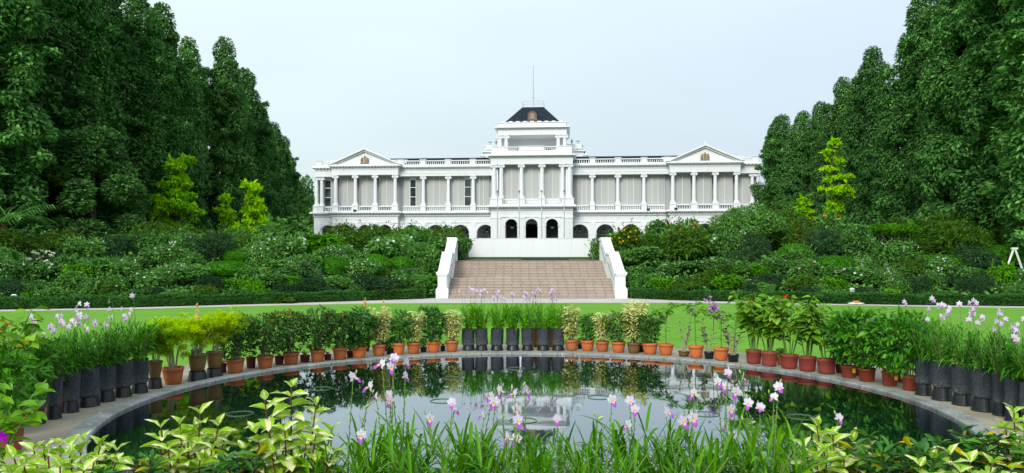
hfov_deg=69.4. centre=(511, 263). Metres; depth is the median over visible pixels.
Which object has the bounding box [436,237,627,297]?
staircase
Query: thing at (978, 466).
croton
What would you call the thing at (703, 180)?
window
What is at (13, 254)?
shrub
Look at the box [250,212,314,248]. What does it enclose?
shrub
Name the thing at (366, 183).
window
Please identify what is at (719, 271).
shrub
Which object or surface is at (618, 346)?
potted plant
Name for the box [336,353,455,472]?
bagged orchid
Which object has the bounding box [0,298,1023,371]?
lawn
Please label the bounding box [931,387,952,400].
upturned pot
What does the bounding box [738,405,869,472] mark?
bagged orchid
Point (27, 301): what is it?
hedge
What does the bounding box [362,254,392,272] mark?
shrub
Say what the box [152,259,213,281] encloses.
shrub
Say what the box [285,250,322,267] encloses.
shrub
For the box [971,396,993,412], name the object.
upturned pot
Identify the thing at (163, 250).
shrub
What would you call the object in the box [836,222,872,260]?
shrub
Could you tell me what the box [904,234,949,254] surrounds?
shrub
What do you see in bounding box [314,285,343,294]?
shrub
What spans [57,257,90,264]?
shrub
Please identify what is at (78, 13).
columnar tree
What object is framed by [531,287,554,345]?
bagged orchid
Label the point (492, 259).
kerb slab
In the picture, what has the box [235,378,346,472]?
caricature plant
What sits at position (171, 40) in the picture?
columnar tree
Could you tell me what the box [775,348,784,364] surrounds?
potted plant
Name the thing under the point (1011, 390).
bagged orchid
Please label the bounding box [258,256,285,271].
shrub
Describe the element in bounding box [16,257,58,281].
shrub
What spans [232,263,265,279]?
shrub
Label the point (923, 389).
upturned pot
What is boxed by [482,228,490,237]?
arcade door
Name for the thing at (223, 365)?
potted plant
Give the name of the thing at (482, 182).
window
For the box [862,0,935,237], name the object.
columnar tree
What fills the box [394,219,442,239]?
shrub
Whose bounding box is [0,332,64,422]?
potted plant
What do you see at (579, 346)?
potted plant
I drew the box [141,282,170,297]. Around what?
shrub
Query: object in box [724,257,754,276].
shrub
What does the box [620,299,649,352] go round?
potted plant
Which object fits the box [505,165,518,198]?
window
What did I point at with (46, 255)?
shrub
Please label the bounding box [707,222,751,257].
shrub
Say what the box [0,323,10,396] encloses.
flowering stem
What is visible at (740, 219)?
spreading tree
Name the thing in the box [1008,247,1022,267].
trestle
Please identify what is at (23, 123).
columnar tree
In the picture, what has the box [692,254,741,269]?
shrub
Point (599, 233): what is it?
arcade door
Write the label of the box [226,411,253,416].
floating pad
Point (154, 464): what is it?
croton
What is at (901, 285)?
shrub
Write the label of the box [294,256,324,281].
shrub
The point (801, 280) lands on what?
shrub
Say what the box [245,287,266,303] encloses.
shrub
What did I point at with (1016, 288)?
shrub
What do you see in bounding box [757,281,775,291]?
shrub
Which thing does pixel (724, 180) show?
window
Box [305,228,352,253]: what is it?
shrub
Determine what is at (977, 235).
shrub
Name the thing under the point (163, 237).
shrub
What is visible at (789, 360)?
potted plant
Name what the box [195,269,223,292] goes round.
shrub
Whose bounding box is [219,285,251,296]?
shrub
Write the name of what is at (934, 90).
columnar tree
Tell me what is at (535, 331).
potted plant
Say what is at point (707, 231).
shrub
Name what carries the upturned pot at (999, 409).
on the pool paving
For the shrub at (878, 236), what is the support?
on the garden bank
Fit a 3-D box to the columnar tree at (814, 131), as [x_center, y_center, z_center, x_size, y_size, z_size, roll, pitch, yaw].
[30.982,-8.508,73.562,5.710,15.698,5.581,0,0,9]
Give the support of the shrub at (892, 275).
on the garden bank
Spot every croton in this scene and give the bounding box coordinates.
[87,449,167,472]
[194,437,268,472]
[838,429,926,472]
[873,433,953,472]
[946,422,1007,472]
[959,429,1023,472]
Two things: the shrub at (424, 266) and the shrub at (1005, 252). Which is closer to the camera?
the shrub at (1005, 252)
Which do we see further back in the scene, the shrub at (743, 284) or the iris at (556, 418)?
the shrub at (743, 284)
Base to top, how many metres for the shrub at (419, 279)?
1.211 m
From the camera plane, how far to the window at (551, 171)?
98.57 m
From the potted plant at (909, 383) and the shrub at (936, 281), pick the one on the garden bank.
the shrub at (936, 281)
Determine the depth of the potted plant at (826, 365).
10.78 m
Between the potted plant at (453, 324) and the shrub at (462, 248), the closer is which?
the potted plant at (453, 324)
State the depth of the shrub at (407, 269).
36.31 m
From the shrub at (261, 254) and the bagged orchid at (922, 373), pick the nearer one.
the bagged orchid at (922, 373)
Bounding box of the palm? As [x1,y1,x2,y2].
[0,204,58,244]
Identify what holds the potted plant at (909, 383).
on the pool paving
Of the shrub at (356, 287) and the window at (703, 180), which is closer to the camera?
the shrub at (356, 287)
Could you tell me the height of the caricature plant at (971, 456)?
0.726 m
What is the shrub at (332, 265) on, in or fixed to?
on the garden bank
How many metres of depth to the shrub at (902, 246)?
34.12 m
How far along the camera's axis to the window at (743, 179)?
98.50 m
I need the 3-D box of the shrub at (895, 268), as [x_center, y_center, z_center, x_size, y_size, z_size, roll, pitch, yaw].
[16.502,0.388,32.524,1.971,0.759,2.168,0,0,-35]
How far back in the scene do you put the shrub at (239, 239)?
35.87 m
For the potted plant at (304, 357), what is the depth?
12.04 m
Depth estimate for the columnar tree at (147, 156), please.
46.72 m
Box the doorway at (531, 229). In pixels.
[526,224,537,237]
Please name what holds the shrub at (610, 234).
on the garden bank
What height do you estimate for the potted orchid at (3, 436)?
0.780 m
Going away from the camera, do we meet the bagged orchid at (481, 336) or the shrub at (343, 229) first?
the bagged orchid at (481, 336)
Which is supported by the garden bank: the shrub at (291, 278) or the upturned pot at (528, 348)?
the shrub at (291, 278)
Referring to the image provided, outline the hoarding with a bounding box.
[469,238,595,256]
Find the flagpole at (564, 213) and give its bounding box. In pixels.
[563,190,564,237]
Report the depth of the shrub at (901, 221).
38.73 m
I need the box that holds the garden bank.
[4,253,1023,308]
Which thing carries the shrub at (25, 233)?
on the garden bank
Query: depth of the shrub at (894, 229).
36.55 m
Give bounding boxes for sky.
[104,0,941,197]
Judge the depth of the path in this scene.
30.94 m
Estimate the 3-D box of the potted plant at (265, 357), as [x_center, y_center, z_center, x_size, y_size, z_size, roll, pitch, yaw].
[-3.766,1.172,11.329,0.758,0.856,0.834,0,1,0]
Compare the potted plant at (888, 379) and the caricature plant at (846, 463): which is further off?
the potted plant at (888, 379)
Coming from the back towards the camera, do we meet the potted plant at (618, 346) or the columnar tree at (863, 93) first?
the columnar tree at (863, 93)
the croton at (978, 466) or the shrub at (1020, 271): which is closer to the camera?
the croton at (978, 466)
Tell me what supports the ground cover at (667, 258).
on the garden bank
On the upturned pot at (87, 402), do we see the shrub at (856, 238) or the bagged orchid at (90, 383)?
the bagged orchid at (90, 383)
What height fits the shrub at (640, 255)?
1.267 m
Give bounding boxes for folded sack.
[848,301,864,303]
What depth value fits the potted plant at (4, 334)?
6.17 m
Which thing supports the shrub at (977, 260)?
on the garden bank
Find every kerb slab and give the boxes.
[464,259,521,259]
[569,259,598,259]
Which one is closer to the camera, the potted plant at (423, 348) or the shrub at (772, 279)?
the potted plant at (423, 348)
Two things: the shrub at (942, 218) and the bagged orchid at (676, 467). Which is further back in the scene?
the shrub at (942, 218)
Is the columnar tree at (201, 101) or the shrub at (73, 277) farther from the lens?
the columnar tree at (201, 101)
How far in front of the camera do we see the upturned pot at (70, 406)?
7.95 m
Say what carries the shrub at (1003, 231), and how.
on the garden bank
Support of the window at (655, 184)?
in the mansion
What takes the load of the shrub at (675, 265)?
on the garden bank
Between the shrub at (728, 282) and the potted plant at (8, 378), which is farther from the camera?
the shrub at (728, 282)
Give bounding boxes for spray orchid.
[190,303,204,352]
[359,298,375,350]
[378,300,390,350]
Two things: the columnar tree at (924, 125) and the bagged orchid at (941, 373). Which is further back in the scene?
the columnar tree at (924, 125)
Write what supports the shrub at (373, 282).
on the garden bank
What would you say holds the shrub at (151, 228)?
on the garden bank
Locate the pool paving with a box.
[1,344,1023,471]
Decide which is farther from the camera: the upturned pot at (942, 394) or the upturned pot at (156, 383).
the upturned pot at (156, 383)
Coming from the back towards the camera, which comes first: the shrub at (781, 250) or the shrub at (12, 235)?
the shrub at (781, 250)
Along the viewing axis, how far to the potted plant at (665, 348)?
12.95 m
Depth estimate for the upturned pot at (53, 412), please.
7.62 m
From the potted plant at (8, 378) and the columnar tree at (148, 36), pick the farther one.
the columnar tree at (148, 36)
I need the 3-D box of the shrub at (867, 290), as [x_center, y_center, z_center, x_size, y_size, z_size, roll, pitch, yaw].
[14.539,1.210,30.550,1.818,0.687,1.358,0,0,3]
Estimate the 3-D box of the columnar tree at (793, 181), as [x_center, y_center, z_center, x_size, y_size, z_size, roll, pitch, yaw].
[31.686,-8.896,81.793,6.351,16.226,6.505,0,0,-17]
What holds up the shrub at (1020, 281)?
on the garden bank
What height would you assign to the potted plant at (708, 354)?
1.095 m
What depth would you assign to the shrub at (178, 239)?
33.59 m
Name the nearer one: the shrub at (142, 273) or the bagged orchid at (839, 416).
the bagged orchid at (839, 416)
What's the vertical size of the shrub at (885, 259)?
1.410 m
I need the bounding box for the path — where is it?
[0,298,1023,310]
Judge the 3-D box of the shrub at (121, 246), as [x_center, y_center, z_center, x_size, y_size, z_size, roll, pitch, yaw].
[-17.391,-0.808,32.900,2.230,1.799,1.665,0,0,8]
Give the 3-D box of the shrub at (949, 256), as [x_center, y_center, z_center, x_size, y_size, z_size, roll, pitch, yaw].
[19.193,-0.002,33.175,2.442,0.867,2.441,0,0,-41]
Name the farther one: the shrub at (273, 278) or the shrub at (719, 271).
the shrub at (719, 271)
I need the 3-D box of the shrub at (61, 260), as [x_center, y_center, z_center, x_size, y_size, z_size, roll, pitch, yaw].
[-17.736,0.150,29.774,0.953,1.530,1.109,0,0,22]
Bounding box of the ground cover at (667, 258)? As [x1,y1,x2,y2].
[3,250,1023,298]
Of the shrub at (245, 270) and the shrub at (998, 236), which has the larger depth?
the shrub at (998, 236)
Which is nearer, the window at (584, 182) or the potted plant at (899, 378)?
the potted plant at (899, 378)
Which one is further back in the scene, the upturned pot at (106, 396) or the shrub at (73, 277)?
the shrub at (73, 277)
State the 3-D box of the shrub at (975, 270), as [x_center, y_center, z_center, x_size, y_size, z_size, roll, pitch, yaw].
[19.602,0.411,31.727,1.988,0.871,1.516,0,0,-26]
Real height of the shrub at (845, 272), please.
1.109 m
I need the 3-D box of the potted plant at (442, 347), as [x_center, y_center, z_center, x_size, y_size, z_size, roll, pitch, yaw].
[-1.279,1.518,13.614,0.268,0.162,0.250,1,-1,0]
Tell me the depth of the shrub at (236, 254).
33.47 m
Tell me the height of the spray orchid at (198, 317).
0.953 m
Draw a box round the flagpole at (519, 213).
[518,190,519,237]
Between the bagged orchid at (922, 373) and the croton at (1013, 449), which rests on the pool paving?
the croton at (1013, 449)
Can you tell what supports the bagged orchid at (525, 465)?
on the upturned pot
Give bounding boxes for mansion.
[309,65,764,252]
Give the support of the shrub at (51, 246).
on the garden bank
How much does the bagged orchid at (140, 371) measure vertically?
1.118 m
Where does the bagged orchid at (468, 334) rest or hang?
on the upturned pot at (468, 348)
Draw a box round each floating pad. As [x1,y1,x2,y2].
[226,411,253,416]
[694,411,718,416]
[786,414,814,419]
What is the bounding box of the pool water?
[87,355,972,461]
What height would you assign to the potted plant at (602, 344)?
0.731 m
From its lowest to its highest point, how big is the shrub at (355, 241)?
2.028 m
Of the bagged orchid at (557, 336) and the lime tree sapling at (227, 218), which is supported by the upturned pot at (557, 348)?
the bagged orchid at (557, 336)
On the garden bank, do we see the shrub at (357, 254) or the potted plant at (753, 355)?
the shrub at (357, 254)
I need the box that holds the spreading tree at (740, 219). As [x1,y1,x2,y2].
[706,202,787,244]
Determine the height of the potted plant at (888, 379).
1.015 m
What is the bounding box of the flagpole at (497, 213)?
[497,190,498,237]
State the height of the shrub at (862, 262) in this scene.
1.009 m
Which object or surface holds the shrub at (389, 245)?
on the garden bank
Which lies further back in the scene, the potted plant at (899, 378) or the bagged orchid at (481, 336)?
the bagged orchid at (481, 336)
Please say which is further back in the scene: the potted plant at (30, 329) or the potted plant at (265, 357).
the potted plant at (265, 357)
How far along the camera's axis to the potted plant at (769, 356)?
11.50 m
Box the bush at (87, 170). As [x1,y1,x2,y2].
[35,125,148,238]
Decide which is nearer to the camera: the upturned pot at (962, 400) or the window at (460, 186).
the upturned pot at (962, 400)
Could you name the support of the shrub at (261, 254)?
on the garden bank
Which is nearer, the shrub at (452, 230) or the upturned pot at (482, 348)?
the upturned pot at (482, 348)
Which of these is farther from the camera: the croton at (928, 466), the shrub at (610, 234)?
the shrub at (610, 234)
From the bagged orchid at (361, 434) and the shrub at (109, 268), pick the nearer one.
the bagged orchid at (361, 434)
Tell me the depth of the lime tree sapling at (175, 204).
44.57 m
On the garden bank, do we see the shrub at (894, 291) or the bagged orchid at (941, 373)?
the shrub at (894, 291)
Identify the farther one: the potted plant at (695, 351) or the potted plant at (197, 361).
the potted plant at (695, 351)
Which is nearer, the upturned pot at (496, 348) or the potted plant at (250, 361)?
the potted plant at (250, 361)
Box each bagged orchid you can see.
[22,314,60,409]
[40,318,76,405]
[55,307,96,400]
[58,301,111,397]
[88,307,130,390]
[98,299,143,387]
[120,293,163,383]
[277,370,407,472]
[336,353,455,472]
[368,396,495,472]
[426,391,528,472]
[441,382,570,472]
[458,286,480,345]
[470,288,491,345]
[485,291,509,345]
[497,290,526,345]
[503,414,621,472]
[515,291,538,345]
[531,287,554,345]
[545,289,568,345]
[548,393,661,472]
[574,394,704,472]
[619,386,746,472]
[662,366,779,472]
[703,369,849,472]
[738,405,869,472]
[900,295,951,383]
[917,303,963,387]
[935,297,983,394]
[958,304,1005,398]
[974,308,1018,403]
[991,316,1023,408]
[1003,323,1023,412]
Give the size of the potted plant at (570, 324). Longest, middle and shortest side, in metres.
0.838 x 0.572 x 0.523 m
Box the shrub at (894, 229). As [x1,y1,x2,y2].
[869,220,923,244]
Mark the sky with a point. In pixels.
(395, 79)
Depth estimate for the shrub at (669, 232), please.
40.18 m
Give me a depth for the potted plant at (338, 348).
12.33 m
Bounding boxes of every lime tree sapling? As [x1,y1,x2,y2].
[146,152,207,234]
[212,193,236,230]
[231,178,271,234]
[793,192,816,223]
[816,136,855,219]
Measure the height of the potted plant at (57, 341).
0.871 m
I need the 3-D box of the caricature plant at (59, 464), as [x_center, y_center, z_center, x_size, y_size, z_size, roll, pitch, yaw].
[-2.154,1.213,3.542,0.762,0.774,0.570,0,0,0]
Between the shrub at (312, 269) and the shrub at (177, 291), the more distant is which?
the shrub at (312, 269)
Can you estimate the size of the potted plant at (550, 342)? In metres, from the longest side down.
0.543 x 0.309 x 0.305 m
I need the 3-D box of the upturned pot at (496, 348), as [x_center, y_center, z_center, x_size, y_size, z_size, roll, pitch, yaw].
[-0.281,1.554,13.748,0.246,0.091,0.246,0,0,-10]
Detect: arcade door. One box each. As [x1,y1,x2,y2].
[460,228,468,252]
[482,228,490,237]
[573,227,585,237]
[597,227,609,238]
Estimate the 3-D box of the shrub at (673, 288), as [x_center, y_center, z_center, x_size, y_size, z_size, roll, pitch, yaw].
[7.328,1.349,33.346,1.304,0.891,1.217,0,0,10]
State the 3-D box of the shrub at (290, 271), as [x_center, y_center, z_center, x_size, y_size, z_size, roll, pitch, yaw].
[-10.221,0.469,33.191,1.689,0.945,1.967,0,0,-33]
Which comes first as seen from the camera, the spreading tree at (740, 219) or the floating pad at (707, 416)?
the floating pad at (707, 416)
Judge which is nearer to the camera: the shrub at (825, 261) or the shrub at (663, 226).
the shrub at (825, 261)
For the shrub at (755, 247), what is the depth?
36.71 m
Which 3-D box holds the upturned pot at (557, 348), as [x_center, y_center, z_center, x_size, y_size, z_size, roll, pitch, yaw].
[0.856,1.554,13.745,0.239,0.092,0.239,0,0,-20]
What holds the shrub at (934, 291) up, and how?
on the garden bank
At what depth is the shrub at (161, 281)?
29.38 m
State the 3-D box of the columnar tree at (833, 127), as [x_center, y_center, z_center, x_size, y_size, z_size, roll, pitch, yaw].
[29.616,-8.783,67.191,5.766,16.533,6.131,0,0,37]
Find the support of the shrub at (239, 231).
on the garden bank
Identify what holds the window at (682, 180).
in the mansion
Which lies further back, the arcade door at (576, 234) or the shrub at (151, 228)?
the arcade door at (576, 234)
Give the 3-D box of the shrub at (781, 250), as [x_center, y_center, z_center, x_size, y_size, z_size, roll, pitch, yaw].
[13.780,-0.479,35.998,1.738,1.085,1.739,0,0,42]
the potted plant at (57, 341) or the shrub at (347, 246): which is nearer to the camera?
the potted plant at (57, 341)
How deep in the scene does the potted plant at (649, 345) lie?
13.08 m
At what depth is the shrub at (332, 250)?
35.76 m
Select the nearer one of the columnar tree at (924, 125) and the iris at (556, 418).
the iris at (556, 418)
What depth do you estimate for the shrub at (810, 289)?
31.24 m
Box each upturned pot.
[38,409,45,423]
[45,405,62,419]
[62,400,79,412]
[78,396,100,407]
[98,390,115,402]
[114,386,131,397]
[131,383,148,393]
[148,377,162,388]
[187,370,206,381]
[206,367,223,377]
[462,345,474,350]
[475,345,487,350]
[491,345,502,350]
[506,345,518,350]
[522,345,532,350]
[537,345,548,350]
[552,345,563,350]
[915,383,931,395]
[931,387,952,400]
[951,393,972,405]
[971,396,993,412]
[992,402,1005,415]
[1004,408,1020,421]
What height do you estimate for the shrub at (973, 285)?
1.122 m
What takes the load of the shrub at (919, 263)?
on the garden bank
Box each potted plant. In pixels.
[0,305,52,416]
[0,316,23,392]
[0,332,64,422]
[0,344,52,454]
[26,332,84,412]
[84,342,121,390]
[135,320,186,378]
[147,312,200,384]
[169,312,223,370]
[200,304,247,367]
[213,311,262,372]
[221,359,226,371]
[245,312,290,368]
[246,354,256,367]
[267,308,309,364]
[274,353,283,364]
[296,304,339,361]
[300,349,309,361]
[322,311,358,359]
[324,351,331,359]
[338,305,380,357]
[346,343,352,356]
[364,307,392,355]
[385,337,394,353]
[386,308,415,354]
[403,311,427,353]
[416,304,447,352]
[419,337,426,351]
[440,342,445,350]
[442,309,466,351]
[531,318,541,346]
[549,323,555,346]
[558,305,581,350]
[576,313,598,350]
[578,338,581,348]
[591,312,611,351]
[599,310,628,352]
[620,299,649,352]
[634,312,667,353]
[649,302,680,354]
[678,301,708,357]
[678,304,696,356]
[697,295,721,358]
[705,311,735,360]
[721,319,743,361]
[727,291,779,363]
[736,295,793,366]
[760,294,824,368]
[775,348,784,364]
[779,298,832,371]
[790,303,853,373]
[819,306,867,377]
[831,306,895,381]
[832,347,842,372]
[864,309,922,385]
[873,305,940,390]
[898,366,905,381]
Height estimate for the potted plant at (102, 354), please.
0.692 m
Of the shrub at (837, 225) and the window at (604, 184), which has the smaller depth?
the shrub at (837, 225)
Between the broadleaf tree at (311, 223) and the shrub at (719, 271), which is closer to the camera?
the shrub at (719, 271)
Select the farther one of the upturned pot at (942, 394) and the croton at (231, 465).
the upturned pot at (942, 394)
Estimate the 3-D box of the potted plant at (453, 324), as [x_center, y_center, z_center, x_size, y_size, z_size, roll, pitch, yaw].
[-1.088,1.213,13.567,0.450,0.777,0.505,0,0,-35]
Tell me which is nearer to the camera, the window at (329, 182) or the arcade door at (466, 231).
the window at (329, 182)
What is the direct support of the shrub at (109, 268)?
on the garden bank
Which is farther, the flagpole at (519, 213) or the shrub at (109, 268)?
the flagpole at (519, 213)
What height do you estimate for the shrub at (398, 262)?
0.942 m
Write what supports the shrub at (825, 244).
on the garden bank
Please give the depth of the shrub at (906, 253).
33.07 m
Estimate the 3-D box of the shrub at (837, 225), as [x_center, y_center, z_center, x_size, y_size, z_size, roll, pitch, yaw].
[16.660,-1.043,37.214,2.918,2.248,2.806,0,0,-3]
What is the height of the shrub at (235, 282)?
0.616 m
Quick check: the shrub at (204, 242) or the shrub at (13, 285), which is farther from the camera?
the shrub at (204, 242)
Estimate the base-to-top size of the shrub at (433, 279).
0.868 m
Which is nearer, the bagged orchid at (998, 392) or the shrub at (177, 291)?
the bagged orchid at (998, 392)
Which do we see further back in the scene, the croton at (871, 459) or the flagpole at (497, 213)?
the flagpole at (497, 213)
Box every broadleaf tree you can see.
[299,174,314,218]
[305,208,313,232]
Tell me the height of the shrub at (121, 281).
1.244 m
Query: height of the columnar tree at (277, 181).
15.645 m
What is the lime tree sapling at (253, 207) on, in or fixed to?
on the garden bank
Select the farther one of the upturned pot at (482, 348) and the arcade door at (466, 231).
the arcade door at (466, 231)
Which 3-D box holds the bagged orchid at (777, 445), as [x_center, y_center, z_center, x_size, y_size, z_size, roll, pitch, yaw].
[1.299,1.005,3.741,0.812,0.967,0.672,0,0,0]
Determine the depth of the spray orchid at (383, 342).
13.69 m
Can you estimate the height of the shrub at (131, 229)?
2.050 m
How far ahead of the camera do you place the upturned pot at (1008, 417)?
7.54 m
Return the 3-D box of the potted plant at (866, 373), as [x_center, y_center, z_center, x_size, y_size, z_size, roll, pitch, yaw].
[4.838,1.089,10.135,0.764,1.025,0.788,0,0,-35]
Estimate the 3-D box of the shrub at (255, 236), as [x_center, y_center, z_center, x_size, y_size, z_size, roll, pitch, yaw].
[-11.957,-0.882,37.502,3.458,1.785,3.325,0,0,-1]
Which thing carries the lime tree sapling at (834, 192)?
on the garden bank
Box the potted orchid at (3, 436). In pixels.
[0,430,9,472]
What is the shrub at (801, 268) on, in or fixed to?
on the garden bank
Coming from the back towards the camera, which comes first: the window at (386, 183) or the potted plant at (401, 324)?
the window at (386, 183)
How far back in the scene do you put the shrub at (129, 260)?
30.76 m
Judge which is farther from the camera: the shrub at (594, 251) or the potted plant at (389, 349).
the shrub at (594, 251)
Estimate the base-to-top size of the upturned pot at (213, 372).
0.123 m
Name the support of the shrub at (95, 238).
on the garden bank
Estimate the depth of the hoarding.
45.97 m
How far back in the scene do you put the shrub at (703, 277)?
33.75 m
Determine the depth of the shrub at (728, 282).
32.93 m
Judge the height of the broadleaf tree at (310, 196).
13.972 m
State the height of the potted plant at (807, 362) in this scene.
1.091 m
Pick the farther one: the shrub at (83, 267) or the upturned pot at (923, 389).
the shrub at (83, 267)
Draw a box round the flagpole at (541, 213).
[541,190,542,237]
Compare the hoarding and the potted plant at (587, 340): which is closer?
the potted plant at (587, 340)
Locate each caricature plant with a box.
[0,429,134,472]
[139,401,236,472]
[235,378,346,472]
[787,416,891,472]
[905,443,1022,472]
[988,403,1023,470]
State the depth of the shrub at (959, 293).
29.31 m
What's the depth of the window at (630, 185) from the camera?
99.61 m
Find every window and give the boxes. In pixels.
[324,178,337,206]
[340,176,353,205]
[359,176,373,205]
[379,176,393,205]
[404,177,421,205]
[427,177,446,205]
[451,176,470,205]
[475,176,488,205]
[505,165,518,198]
[525,165,538,198]
[545,165,558,198]
[577,175,590,204]
[595,175,614,204]
[620,175,640,204]
[646,175,664,204]
[674,173,689,203]
[696,173,710,203]
[717,173,732,203]
[738,174,749,203]
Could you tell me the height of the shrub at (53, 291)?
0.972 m
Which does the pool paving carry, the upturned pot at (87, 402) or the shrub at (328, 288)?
the upturned pot at (87, 402)
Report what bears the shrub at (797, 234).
on the garden bank
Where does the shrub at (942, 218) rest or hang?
on the garden bank
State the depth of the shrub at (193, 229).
37.44 m
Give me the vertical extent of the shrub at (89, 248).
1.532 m
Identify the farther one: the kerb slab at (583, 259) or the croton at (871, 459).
the kerb slab at (583, 259)
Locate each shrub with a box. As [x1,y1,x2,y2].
[0,225,32,249]
[0,225,43,257]
[0,241,26,264]
[0,251,28,285]
[0,273,30,296]
[0,380,57,462]
[14,288,37,299]
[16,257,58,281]
[18,226,89,253]
[21,279,56,293]
[24,247,67,269]
[31,236,77,256]
[33,282,70,299]
[53,269,89,292]
[56,249,83,275]
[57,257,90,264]
[57,292,94,307]
[58,231,113,261]
[60,259,103,281]
[75,276,106,294]
[84,233,136,254]
[85,256,139,280]
[91,271,132,295]
[93,275,123,297]
[99,226,146,257]
[104,252,141,270]
[104,288,149,299]
[112,221,173,234]
[123,269,167,282]
[127,216,170,252]
[129,272,176,290]
[131,227,172,257]
[135,240,188,266]
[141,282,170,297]
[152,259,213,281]
[160,283,198,304]
[162,221,218,234]
[165,229,196,251]
[171,246,206,272]
[172,226,219,254]
[177,224,239,260]
[192,282,219,304]
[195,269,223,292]
[199,228,252,251]
[199,261,250,278]
[216,224,254,246]
[218,248,258,263]
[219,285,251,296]
[222,277,246,289]
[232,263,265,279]
[234,230,308,251]
[239,237,273,266]
[239,274,266,291]
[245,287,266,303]
[249,269,288,288]
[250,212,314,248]
[255,227,309,259]
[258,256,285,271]
[268,264,301,278]
[268,281,301,295]
[269,294,297,303]
[281,271,302,288]
[283,255,306,268]
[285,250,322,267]
[293,271,330,294]
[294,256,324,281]
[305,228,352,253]
[314,241,348,258]
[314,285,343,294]
[318,271,356,291]
[321,239,355,253]
[321,257,351,277]
[325,219,372,243]
[340,270,406,292]
[341,229,372,253]
[342,247,370,261]
[342,281,365,293]
[343,255,387,279]
[358,219,414,255]
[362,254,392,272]
[364,226,416,258]
[369,267,394,283]
[384,267,410,288]
[390,256,413,270]
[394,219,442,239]
[398,265,416,278]
[402,284,426,298]
[404,236,440,268]
[405,229,446,252]
[408,269,435,291]
[413,253,437,274]
[425,221,467,246]
[425,274,437,285]
[443,232,475,259]
[584,234,602,258]
[606,227,644,242]
[611,218,649,251]
[617,246,663,266]
[623,264,654,277]
[627,269,648,290]
[637,230,668,260]
[640,226,674,252]
[645,211,705,233]
[645,269,670,279]
[647,275,680,289]
[652,259,702,272]
[653,224,713,260]
[662,229,715,260]
[663,284,687,299]
[673,276,706,290]
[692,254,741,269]
[693,223,718,236]
[693,271,720,289]
[704,263,734,277]
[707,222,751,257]
[708,270,746,289]
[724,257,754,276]
[725,246,757,263]
[733,228,772,260]
[737,201,807,252]
[740,278,758,288]
[742,276,759,294]
[747,262,772,277]
[753,272,787,287]
[754,255,789,271]
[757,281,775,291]
[777,243,813,256]
[779,242,816,270]
[781,212,829,254]
[784,257,822,279]
[784,271,820,290]
[796,205,861,237]
[796,282,821,293]
[801,217,848,257]
[811,279,834,295]
[813,256,856,269]
[816,262,871,282]
[818,275,850,291]
[822,220,858,246]
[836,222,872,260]
[838,286,851,295]
[844,285,882,295]
[845,215,900,244]
[845,255,880,269]
[854,265,896,284]
[861,234,918,254]
[864,246,904,267]
[869,220,923,244]
[871,264,915,278]
[873,213,948,241]
[873,265,904,288]
[881,284,904,296]
[882,246,926,265]
[890,275,913,293]
[894,253,931,277]
[899,270,935,293]
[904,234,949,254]
[913,205,984,254]
[915,290,953,304]
[918,268,950,288]
[922,254,970,266]
[923,252,972,281]
[924,216,996,258]
[940,267,960,288]
[941,289,979,297]
[951,239,1003,270]
[954,274,985,294]
[956,264,985,280]
[965,267,995,291]
[970,245,1023,264]
[976,220,1004,246]
[985,258,1019,285]
[993,280,1020,293]
[1001,229,1023,246]
[1001,283,1023,297]
[1013,268,1023,279]
[1015,274,1023,284]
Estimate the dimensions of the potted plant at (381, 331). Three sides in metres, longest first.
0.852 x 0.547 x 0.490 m
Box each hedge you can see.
[0,288,426,308]
[628,287,1023,305]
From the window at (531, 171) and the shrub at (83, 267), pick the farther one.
the window at (531, 171)
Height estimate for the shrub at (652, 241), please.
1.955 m
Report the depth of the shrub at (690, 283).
33.97 m
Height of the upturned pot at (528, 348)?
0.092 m
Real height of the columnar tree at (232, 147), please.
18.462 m
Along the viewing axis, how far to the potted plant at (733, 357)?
12.08 m
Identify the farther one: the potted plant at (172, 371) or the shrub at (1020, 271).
the shrub at (1020, 271)
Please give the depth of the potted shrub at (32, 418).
4.09 m
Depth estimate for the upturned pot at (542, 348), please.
13.65 m
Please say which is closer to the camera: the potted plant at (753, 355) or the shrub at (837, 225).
the potted plant at (753, 355)
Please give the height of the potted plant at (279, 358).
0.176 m
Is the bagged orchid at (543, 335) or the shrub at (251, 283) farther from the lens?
the shrub at (251, 283)
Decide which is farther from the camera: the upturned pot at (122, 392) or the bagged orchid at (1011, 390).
the upturned pot at (122, 392)
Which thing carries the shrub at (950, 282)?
on the garden bank
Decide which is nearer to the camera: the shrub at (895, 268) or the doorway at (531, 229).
the shrub at (895, 268)
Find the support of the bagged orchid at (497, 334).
on the upturned pot at (496, 348)
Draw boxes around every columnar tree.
[0,0,75,247]
[0,0,111,230]
[42,0,132,233]
[89,0,168,228]
[119,0,193,216]
[144,1,206,231]
[175,35,219,231]
[201,36,257,231]
[228,67,278,222]
[258,106,284,217]
[270,121,293,220]
[281,135,302,221]
[291,166,309,225]
[749,113,795,249]
[772,110,810,238]
[792,101,830,218]
[806,76,866,217]
[837,45,898,239]
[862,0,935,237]
[899,0,1004,239]
[904,0,973,220]
[935,0,1015,230]
[965,0,1023,247]
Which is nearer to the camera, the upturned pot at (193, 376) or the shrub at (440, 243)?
the upturned pot at (193, 376)
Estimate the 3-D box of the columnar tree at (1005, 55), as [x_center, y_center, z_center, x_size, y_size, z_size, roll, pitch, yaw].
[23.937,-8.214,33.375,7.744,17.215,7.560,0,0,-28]
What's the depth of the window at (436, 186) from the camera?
101.53 m
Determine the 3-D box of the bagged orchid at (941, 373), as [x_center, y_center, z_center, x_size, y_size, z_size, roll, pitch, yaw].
[5.053,0.951,8.762,0.620,0.996,0.565,-2,-1,0]

